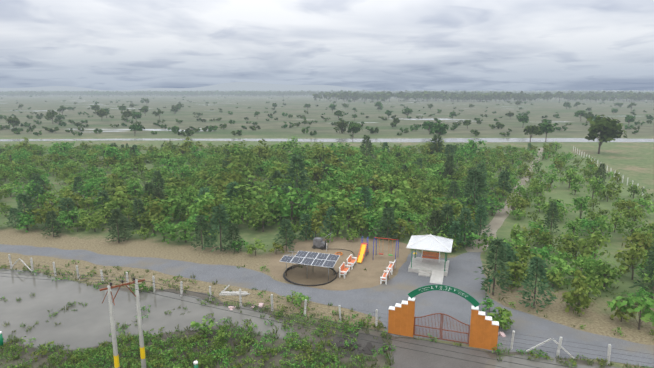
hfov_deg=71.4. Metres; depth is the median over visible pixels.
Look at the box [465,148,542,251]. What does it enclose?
dirt path
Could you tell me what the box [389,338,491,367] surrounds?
driveway
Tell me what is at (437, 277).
gazebo ramp
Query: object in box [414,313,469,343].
gate leaves
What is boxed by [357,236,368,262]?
playground slide
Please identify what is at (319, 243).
water tank
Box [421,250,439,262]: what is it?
gazebo bench
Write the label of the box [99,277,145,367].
power pole
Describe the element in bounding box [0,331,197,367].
marker posts
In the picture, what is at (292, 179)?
forest trees
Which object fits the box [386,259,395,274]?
bench
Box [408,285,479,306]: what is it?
gate sign
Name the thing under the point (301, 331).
mud margin
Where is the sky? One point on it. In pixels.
(391, 45)
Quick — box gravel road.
[0,244,653,367]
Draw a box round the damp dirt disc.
[285,266,334,284]
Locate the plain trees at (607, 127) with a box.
[0,95,653,153]
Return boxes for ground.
[0,135,653,367]
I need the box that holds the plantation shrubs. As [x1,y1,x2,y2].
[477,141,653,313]
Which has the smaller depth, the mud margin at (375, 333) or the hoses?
the mud margin at (375, 333)
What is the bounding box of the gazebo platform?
[408,256,448,276]
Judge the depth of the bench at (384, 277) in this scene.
43.34 m
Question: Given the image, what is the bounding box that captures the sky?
[0,0,653,90]
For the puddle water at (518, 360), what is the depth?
30.65 m
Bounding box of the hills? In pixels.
[0,82,362,90]
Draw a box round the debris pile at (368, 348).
[329,337,391,357]
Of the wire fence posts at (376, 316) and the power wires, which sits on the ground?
the wire fence posts at (376, 316)
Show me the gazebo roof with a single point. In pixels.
(430, 243)
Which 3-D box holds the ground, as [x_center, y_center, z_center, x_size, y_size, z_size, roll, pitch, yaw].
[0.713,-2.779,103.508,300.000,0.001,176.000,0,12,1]
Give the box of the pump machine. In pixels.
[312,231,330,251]
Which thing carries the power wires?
attached to the power pole
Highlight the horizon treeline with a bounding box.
[0,90,653,102]
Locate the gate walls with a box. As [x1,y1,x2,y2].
[388,297,498,350]
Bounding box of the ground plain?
[0,95,653,134]
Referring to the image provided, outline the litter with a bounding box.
[228,303,505,336]
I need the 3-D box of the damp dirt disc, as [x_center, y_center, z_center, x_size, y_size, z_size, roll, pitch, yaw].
[-1.684,9.097,45.322,5.000,0.001,5.000,0,12,1]
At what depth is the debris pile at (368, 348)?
32.45 m
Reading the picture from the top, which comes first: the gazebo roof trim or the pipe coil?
the gazebo roof trim
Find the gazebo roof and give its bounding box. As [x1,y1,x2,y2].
[408,235,451,251]
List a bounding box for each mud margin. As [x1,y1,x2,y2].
[2,268,309,358]
[311,329,394,360]
[486,352,619,367]
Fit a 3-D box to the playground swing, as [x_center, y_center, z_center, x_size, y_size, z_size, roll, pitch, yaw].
[6.421,7.055,49.614,2.650,2.336,1.660,4,12,18]
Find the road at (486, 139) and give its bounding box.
[0,138,653,141]
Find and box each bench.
[339,262,349,277]
[346,254,356,268]
[380,268,390,284]
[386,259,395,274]
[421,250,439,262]
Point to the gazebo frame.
(415, 257)
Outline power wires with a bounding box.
[2,270,573,367]
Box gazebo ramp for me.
[430,271,443,283]
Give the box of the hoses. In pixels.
[335,249,354,273]
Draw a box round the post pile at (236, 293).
[219,285,249,295]
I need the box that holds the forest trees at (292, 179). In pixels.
[0,134,653,330]
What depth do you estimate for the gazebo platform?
46.55 m
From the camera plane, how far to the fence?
110.77 m
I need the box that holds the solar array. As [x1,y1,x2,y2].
[280,251,339,280]
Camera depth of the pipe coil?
44.36 m
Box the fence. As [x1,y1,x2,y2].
[573,146,643,194]
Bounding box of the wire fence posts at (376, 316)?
[3,254,653,367]
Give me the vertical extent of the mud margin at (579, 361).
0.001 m
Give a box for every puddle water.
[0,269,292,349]
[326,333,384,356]
[485,354,618,367]
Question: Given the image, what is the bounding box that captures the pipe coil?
[283,264,336,285]
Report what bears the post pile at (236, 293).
on the ground
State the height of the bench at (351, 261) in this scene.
1.000 m
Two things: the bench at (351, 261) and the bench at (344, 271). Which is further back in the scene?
the bench at (351, 261)
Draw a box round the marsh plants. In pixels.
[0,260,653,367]
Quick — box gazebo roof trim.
[406,234,452,252]
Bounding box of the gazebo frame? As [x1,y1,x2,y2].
[411,249,446,270]
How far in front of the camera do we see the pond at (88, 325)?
37.54 m
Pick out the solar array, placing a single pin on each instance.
(316, 259)
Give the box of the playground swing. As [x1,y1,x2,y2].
[373,237,398,262]
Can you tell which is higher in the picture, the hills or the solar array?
the hills
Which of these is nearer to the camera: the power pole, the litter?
the power pole
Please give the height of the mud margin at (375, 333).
0.001 m
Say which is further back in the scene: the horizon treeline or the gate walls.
the horizon treeline
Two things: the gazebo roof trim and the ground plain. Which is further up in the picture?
the ground plain

